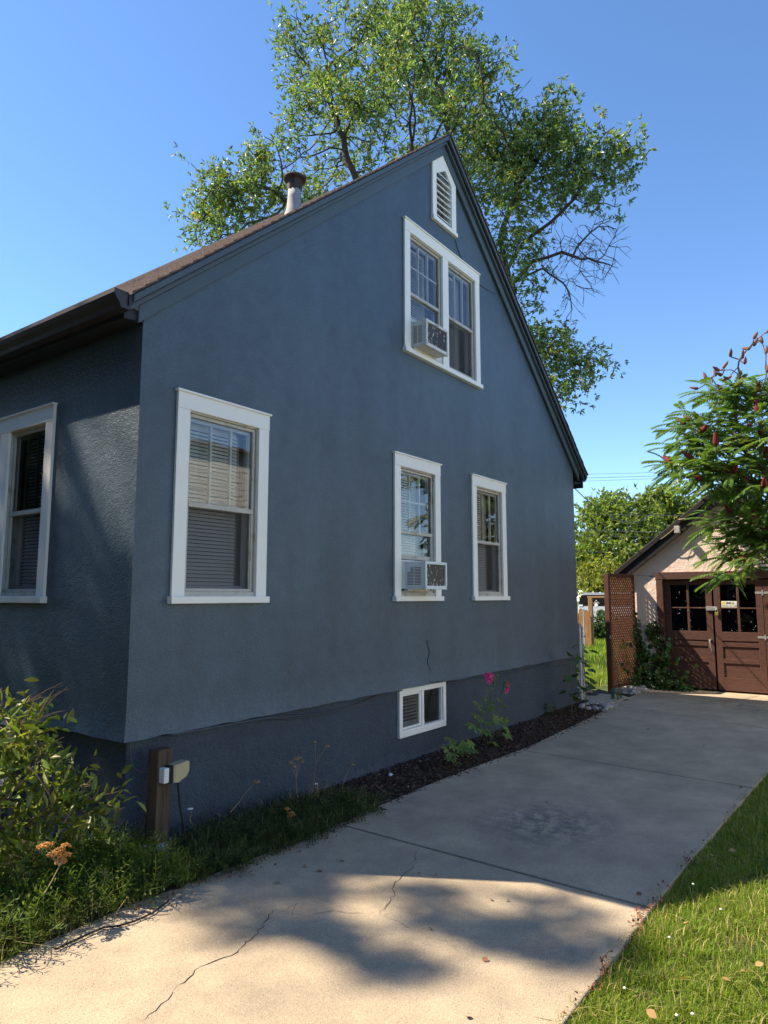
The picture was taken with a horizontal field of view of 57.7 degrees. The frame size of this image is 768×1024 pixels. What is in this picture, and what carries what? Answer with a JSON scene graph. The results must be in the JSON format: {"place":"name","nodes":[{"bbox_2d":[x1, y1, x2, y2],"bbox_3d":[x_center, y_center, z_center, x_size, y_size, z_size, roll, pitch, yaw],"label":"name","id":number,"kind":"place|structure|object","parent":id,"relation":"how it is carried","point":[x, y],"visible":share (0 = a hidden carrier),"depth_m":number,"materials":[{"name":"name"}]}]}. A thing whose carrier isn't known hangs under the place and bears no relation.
{"place":"outdoors","nodes":[
{"label":"outdoors","id":0,"kind":"place"},
{"bbox_2d":[0,689,767,1023],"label":"driveway","id":1,"kind":"structure","parent":0,"point":[528,891],"depth_m":4.12,"materials":[{"name":"concrete"}]},
{"bbox_2d":[55,900,169,949],"bbox_3d":[-1.452,2.263,3.825,0.081,0.011,0.702,-5,-8,36],"label":"garden hose","id":2,"kind":"object","parent":1,"relation":"on","point":[111,926],"visible":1,"depth_m":3.79,"materials":[{"name":"black rubber"}]},
{"bbox_2d":[563,792,753,1012],"bbox_3d":[2.070,2.374,4.734,0.153,0.052,4.301,-5,-9,37],"label":"creeping weed","id":3,"kind":"object","parent":1,"relation":"on","point":[605,955],"visible":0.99,"depth_m":3.70,"materials":[{"name":"plant"}]},
{"bbox_2d":[0,0,767,600],"label":"sky","id":4,"kind":"structure","parent":0,"point":[96,96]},
{"bbox_2d":[577,638,630,689],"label":"yard grass","id":5,"kind":"structure","parent":0,"point":[595,658],"depth_m":18.99,"materials":[{"name":"green plant"}]},
{"bbox_2d":[576,551,635,553],"bbox_3d":[11.761,0.939,32.334,42.002,2.839,0.028,-5,-8,36],"label":"power line","id":6,"kind":"object","parent":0,"point":[601,552],"visible":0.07,"depth_m":33.23,"materials":[{"name":"grey"}]},
{"bbox_2d":[579,530,646,531],"bbox_3d":[11.761,-0.091,32.458,42.002,3.160,0.028,-5,-8,36],"label":"power line","id":7,"kind":"object","parent":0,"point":[616,531],"visible":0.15,"depth_m":32.74,"materials":[{"name":"grey"}]},
{"bbox_2d":[594,514,681,515],"bbox_3d":[11.761,-0.882,32.553,42.002,3.608,0.021,-5,-8,36],"label":"power line","id":8,"kind":"object","parent":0,"point":[644,515],"visible":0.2,"depth_m":31.95,"materials":[{"name":"grey"}]},
{"bbox_2d":[537,601,767,1023],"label":"ground","id":9,"kind":"structure","parent":0,"point":[604,687],"depth_m":3.64,"materials":[{"name":"green plant"}]},
{"bbox_2d":[141,746,172,864],"bbox_3d":[-1.581,2.058,4.849,0.200,0.795,0.200,-5,-8,36],"label":"utility post","id":10,"kind":"object","parent":9,"relation":"on","point":[157,804],"visible":0.5,"depth_m":4.82,"materials":[{"name":"brown wood"}]},
{"bbox_2d":[159,759,188,846],"bbox_3d":[-1.465,2.066,4.850,0.109,0.623,0.210,-5,-8,36],"label":"outdoor outlet","id":11,"kind":"object","parent":10,"relation":"attached to","point":[175,772],"visible":0.97,"depth_m":4.87,"materials":[{"name":"white plastic"}]},
{"bbox_2d":[0,133,587,853],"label":"gable house","id":12,"kind":"structure","parent":9,"relation":"on","point":[244,473],"depth_m":6.39,"materials":[{"name":"blue paint"}]},
{"bbox_2d":[0,718,11,785],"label":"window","id":13,"kind":"structure","parent":12,"relation":"in","point":[3,723],"depth_m":5.75,"materials":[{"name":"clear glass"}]},
{"bbox_2d":[0,402,57,602],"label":"window","id":14,"kind":"structure","parent":12,"relation":"in","point":[26,454],"depth_m":6.02,"materials":[{"name":"wood"}]},
{"bbox_2d":[167,387,271,603],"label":"window","id":15,"kind":"structure","parent":12,"relation":"in","point":[220,513],"depth_m":5.74,"materials":[{"name":"wood"}]},
{"bbox_2d":[392,451,443,600],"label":"window","id":16,"kind":"structure","parent":12,"relation":"in","point":[416,480],"depth_m":8.16,"materials":[{"name":"metal"}]},
{"bbox_2d":[397,682,445,738],"bbox_3d":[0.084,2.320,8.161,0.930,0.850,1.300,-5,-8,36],"label":"window","id":17,"kind":"structure","parent":12,"relation":"in","point":[420,709],"depth_m":7.86,"materials":[{"name":"white glass"}]},
{"bbox_2d":[401,560,446,590],"bbox_3d":[0.411,0.728,7.944,0.467,0.342,0.706,-5,-8,36],"label":"air conditioner","id":18,"kind":"object","parent":12,"relation":"attached to","point":[422,575],"visible":0.95,"depth_m":7.74,"materials":[{"name":"white plastic"}]},
{"bbox_2d":[402,215,482,388],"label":"window","id":19,"kind":"structure","parent":12,"relation":"in","point":[440,287],"depth_m":8.94,"materials":[{"name":"wood"}]},
{"bbox_2d":[411,318,447,362],"bbox_3d":[0.514,-2.061,8.475,0.407,0.357,0.720,-5,-8,36],"label":"air conditioner","id":20,"kind":"object","parent":19,"relation":"in","point":[429,338],"visible":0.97,"depth_m":8.24,"materials":[{"name":"beige plastic"}]},
{"bbox_2d":[470,473,509,600],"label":"window","id":21,"kind":"structure","parent":12,"relation":"in","point":[488,495],"depth_m":9.56,"materials":[{"name":"wood"}]},
{"bbox_2d":[573,486,649,522],"bbox_3d":[5.803,-0.097,16.967,0.017,0.757,10.397,-4,-8,28],"label":"power line","id":22,"kind":"object","parent":12,"relation":"attached to","point":[602,511],"visible":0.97,"depth_m":14.53,"materials":[{"name":"grey"}]},
{"bbox_2d":[0,689,632,959],"bbox_3d":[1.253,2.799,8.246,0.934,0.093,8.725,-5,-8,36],"label":"bark mulch","id":23,"kind":"object","parent":9,"relation":"on","point":[547,730],"visible":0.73,"depth_m":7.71,"materials":[{"name":"brown wood"}]},
{"bbox_2d":[0,677,146,901],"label":"leafy shrub","id":24,"kind":"object","parent":23,"relation":"on","point":[69,802],"visible":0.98,"depth_m":4.34,"materials":[{"name":"green plant"}]},
{"bbox_2d":[97,870,109,894],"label":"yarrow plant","id":25,"kind":"object","parent":23,"relation":"on","point":[103,878],"visible":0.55,"depth_m":4.10,"materials":[{"name":"plant"}]},
{"bbox_2d":[0,815,216,963],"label":"yarrow groundcover","id":26,"kind":"object","parent":23,"relation":"on","point":[28,906],"visible":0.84,"depth_m":4.09,"materials":[{"name":"green plant"}]},
{"bbox_2d":[36,841,71,894],"bbox_3d":[-1.812,1.926,3.821,0.099,0.242,0.206,-3,-7,22],"label":"yarrow plant","id":27,"kind":"object","parent":26,"relation":"on","point":[54,854],"visible":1,"depth_m":3.83,"materials":[{"name":"orange plant"}]},
{"bbox_2d":[0,781,383,961],"bbox_3d":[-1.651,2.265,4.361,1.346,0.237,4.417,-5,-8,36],"label":"weedy grass","id":28,"kind":"structure","parent":23,"relation":"on","point":[70,908],"depth_m":4.29,"materials":[{"name":"green plant"}]},
{"bbox_2d":[134,783,393,893],"bbox_3d":[-0.876,2.349,5.291,1.043,0.328,2.347,-5,-8,36],"label":"yarrow groundcover","id":29,"kind":"object","parent":23,"relation":"on","point":[248,823],"visible":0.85,"depth_m":5.13,"materials":[{"name":"green plant"}]},
{"bbox_2d":[230,780,259,812],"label":"yarrow plant","id":30,"kind":"object","parent":29,"relation":"on","point":[255,781],"visible":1,"depth_m":5.40,"materials":[{"name":"plant"}]},
{"bbox_2d":[284,807,294,817],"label":"yarrow plant","id":31,"kind":"object","parent":29,"relation":"on","point":[287,808],"visible":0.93,"depth_m":5.27,"materials":[{"name":"brown plant"}]},
{"bbox_2d":[288,756,303,800],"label":"yarrow plant","id":32,"kind":"object","parent":29,"relation":"on","point":[295,759],"visible":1,"depth_m":5.74,"materials":[{"name":"brown plant"}]},
{"bbox_2d":[311,741,329,792],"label":"yarrow plant","id":33,"kind":"object","parent":23,"relation":"on","point":[327,745],"visible":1,"depth_m":5.94,"materials":[{"name":"plant"}]},
{"bbox_2d":[264,704,597,840],"bbox_3d":[1.363,2.826,8.455,0.800,0.064,7.775,-5,-8,36],"label":"pale debris","id":34,"kind":"object","parent":23,"relation":"on","point":[457,758],"visible":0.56,"depth_m":7.78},
{"bbox_2d":[441,737,477,766],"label":"hollyhock","id":35,"kind":"object","parent":23,"relation":"on","point":[462,748],"visible":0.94,"depth_m":7.62,"materials":[{"name":"green plant"}]},
{"bbox_2d":[465,671,512,747],"bbox_3d":[1.320,2.453,8.385,0.286,1.052,1.208,-5,-8,36],"label":"hollyhock","id":36,"kind":"object","parent":23,"relation":"on","point":[489,676],"visible":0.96,"depth_m":8.38,"materials":[{"name":"green plant"}]},
{"bbox_2d":[544,701,556,714],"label":"seedling","id":37,"kind":"object","parent":23,"relation":"on","point":[546,712],"visible":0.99,"depth_m":10.58,"materials":[{"name":"green plant"}]},
{"bbox_2d":[557,651,588,714],"bbox_3d":[2.860,2.621,10.640,0.402,0.948,0.447,2,-7,-18],"label":"sunflower weed","id":38,"kind":"object","parent":23,"relation":"on","point":[568,678],"visible":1,"depth_m":10.62,"materials":[{"name":"green plant"}]},
{"bbox_2d":[577,650,590,690],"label":"sunflower weed","id":39,"kind":"object","parent":23,"relation":"on","point":[586,677],"visible":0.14,"depth_m":12.62,"materials":[{"name":"green plant"}]},
{"bbox_2d":[571,644,598,713],"bbox_3d":[3.032,2.563,10.666,0.492,1.069,0.434,-5,-8,36],"label":"sunflower weed","id":40,"kind":"object","parent":23,"relation":"on","point":[591,680],"visible":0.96,"depth_m":10.67,"materials":[{"name":"green plant"}]},
{"bbox_2d":[602,704,613,708],"bbox_3d":[3.613,3.151,11.262,0.192,0.105,0.108,-2,-16,2],"label":"river rock","id":41,"kind":"object","parent":23,"relation":"on","point":[609,706],"visible":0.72,"depth_m":11.23,"materials":[{"name":"grey stone"}]},
{"bbox_2d":[610,686,621,696],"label":"seedling","id":42,"kind":"object","parent":23,"relation":"on","point":[614,692],"visible":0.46,"depth_m":12.37,"materials":[{"name":"green plant"}]},
{"bbox_2d":[610,687,622,699],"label":"seedling","id":43,"kind":"object","parent":23,"relation":"on","point":[616,694],"visible":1,"depth_m":12.12,"materials":[{"name":"green plant"}]},
{"bbox_2d":[163,0,656,416],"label":"ash tree","id":44,"kind":"object","parent":9,"relation":"on","point":[484,139],"visible":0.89,"depth_m":20.96,"materials":[{"name":"green plant"}]},
{"bbox_2d":[578,623,584,699],"bbox_3d":[3.451,2.668,12.191,0.104,1.425,0.078,-5,-8,36],"label":"fence post","id":45,"kind":"object","parent":9,"relation":"on","point":[580,662],"visible":0.65,"depth_m":12.18,"materials":[{"name":"metal"}]},
{"bbox_2d":[577,609,588,645],"bbox_3d":[6.723,4.239,25.704,1.700,1.343,0.070,-5,-8,36],"label":"board fence","id":46,"kind":"object","parent":9,"relation":"on","point":[580,619],"visible":0.21,"depth_m":25.26,"materials":[{"name":"brown wood"}]},
{"bbox_2d":[581,627,586,696],"bbox_3d":[3.583,2.738,12.485,0.084,1.355,0.055,-5,-8,36],"label":"fence post","id":47,"kind":"object","parent":9,"relation":"on","point":[582,639],"visible":0.66,"depth_m":12.49,"materials":[{"name":"metal"}]},
{"bbox_2d":[583,608,584,644],"bbox_3d":[7.201,4.154,25.073,0.065,1.360,0.065,-2,-7,13],"label":"metal stake","id":48,"kind":"object","parent":9,"relation":"on","point":[584,625],"visible":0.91,"depth_m":25.07,"materials":[{"name":"metal"}]},
{"bbox_2d":[577,659,595,690],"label":"sunflower weed","id":49,"kind":"object","parent":9,"relation":"on","point":[590,685],"visible":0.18,"depth_m":13.07,"materials":[{"name":"green plant"}]},
{"bbox_2d":[587,596,603,646],"bbox_3d":[8.565,3.847,24.363,2.900,1.800,0.120,-5,-8,36],"label":"timber frame","id":50,"kind":"object","parent":9,"relation":"on","point":[591,620],"visible":0.35,"depth_m":25.10,"materials":[{"name":"brown wood"}]},
{"bbox_2d":[578,693,628,703],"bbox_3d":[3.849,3.341,12.428,0.879,0.080,1.257,-5,-8,36],"label":"concrete pad","id":51,"kind":"object","parent":9,"relation":"on","point":[601,697],"visible":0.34,"depth_m":12.25,"materials":[{"name":"grey concrete"}]},
{"bbox_2d":[578,592,629,621],"bbox_3d":[11.402,4.542,30.806,5.210,1.965,1.877,-5,-8,36],"label":"parked van","id":52,"kind":"object","parent":9,"relation":"on","point":[598,603],"visible":0.2,"depth_m":31.17,"materials":[{"name":"grey paint"}]},
{"bbox_2d":[596,609,604,617],"bbox_3d":[9.614,4.518,30.943,0.391,0.429,0.124,-5,-8,36],"label":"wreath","id":53,"kind":"object","parent":52,"relation":"attached to","point":[599,610],"visible":0.62,"depth_m":30.92,"materials":[{"name":"green plant"}]},
{"bbox_2d":[578,610,630,640],"bbox_3d":[9.594,4.819,28.464,4.754,1.763,1.413,-5,-8,36],"label":"hedge","id":54,"kind":"object","parent":9,"relation":"on","point":[599,629],"visible":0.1,"depth_m":28.68,"materials":[{"name":"green plant"}]},
{"bbox_2d":[576,550,636,597],"bbox_3d":[10.485,3.750,32.292,5.211,4.106,3.019,-5,-8,36],"label":"background tree","id":55,"kind":"object","parent":9,"relation":"on","point":[594,576],"visible":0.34,"depth_m":32.41,"materials":[{"name":"green plant"}]},
{"bbox_2d":[603,573,637,691],"bbox_3d":[4.662,2.368,13.697,0.144,2.300,1.325,-5,-9,38],"label":"lattice screen","id":56,"kind":"object","parent":9,"relation":"on","point":[623,624],"visible":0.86,"depth_m":13.62,"materials":[{"name":"brown wood"}]},
{"bbox_2d":[574,483,667,596],"bbox_3d":[11.224,2.266,34.751,6.405,7.644,5.324,-5,-8,36],"label":"background tree","id":57,"kind":"object","parent":9,"relation":"on","point":[593,541],"visible":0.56,"depth_m":34.23,"materials":[{"name":"green plant"}]},
{"bbox_2d":[646,1008,656,1017],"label":"fallen leaf","id":58,"kind":"object","parent":9,"relation":"on","point":[651,1013],"visible":1,"depth_m":2.97,"materials":[{"name":"orange plant"}]},
{"bbox_2d":[614,612,702,691],"bbox_3d":[5.325,2.768,13.729,1.590,1.579,0.969,-2,-7,18],"label":"creeper vine","id":59,"kind":"object","parent":9,"relation":"on","point":[659,677],"visible":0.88,"depth_m":13.77,"materials":[{"name":"green plant"}]},
{"bbox_2d":[627,480,706,546],"bbox_3d":[15.463,2.097,35.226,7.011,8.084,4.403,2,-7,-20],"label":"background tree","id":60,"kind":"object","parent":9,"relation":"on","point":[666,504],"visible":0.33,"depth_m":35.22,"materials":[{"name":"green plant"}]},
{"bbox_2d":[641,330,767,517],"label":"sumac tree","id":61,"kind":"object","parent":9,"relation":"on","point":[710,467],"visible":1,"depth_m":11.45,"materials":[{"name":"green plant"}]},
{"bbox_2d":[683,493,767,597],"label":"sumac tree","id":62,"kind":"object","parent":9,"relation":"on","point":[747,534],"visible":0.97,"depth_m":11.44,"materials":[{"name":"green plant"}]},
{"bbox_2d":[755,961,762,965],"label":"fallen leaf","id":63,"kind":"object","parent":9,"relation":"on","point":[759,963],"visible":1,"depth_m":3.37,"materials":[{"name":"plant"}]},
{"bbox_2d":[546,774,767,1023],"bbox_3d":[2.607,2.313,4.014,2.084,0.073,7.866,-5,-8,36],"label":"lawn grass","id":64,"kind":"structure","parent":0,"point":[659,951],"depth_m":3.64,"materials":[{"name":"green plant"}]},
{"bbox_2d":[614,485,767,694],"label":"garage","id":65,"kind":"structure","parent":0,"point":[726,649],"depth_m":13.59,"materials":[{"name":"beige paint"}]},
{"bbox_2d":[664,580,716,689],"bbox_3d":[6.018,2.379,13.615,0.974,2.090,0.115,-5,-8,36],"label":"door","id":66,"kind":"structure","parent":65,"relation":"in","point":[693,640],"depth_m":13.65,"materials":[{"name":"brown paint"}]},
{"bbox_2d":[690,579,767,693],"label":"door","id":67,"kind":"structure","parent":65,"relation":"in","point":[741,638],"depth_m":13.11,"materials":[{"name":"brown paint"}]},
{"bbox_2d":[721,601,739,606],"bbox_3d":[6.604,1.756,13.270,0.328,0.117,0.008,-5,-8,36],"label":"camera notice sign","id":68,"kind":"object","parent":65,"relation":"attached to","point":[728,603],"visible":1,"depth_m":13.29,"materials":[{"name":"white plastic"}]},
{"bbox_2d":[762,579,767,664],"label":"door","id":69,"kind":"structure","parent":65,"relation":"in","point":[764,581],"depth_m":12.91,"materials":[{"name":"brown paint"}]}
]}

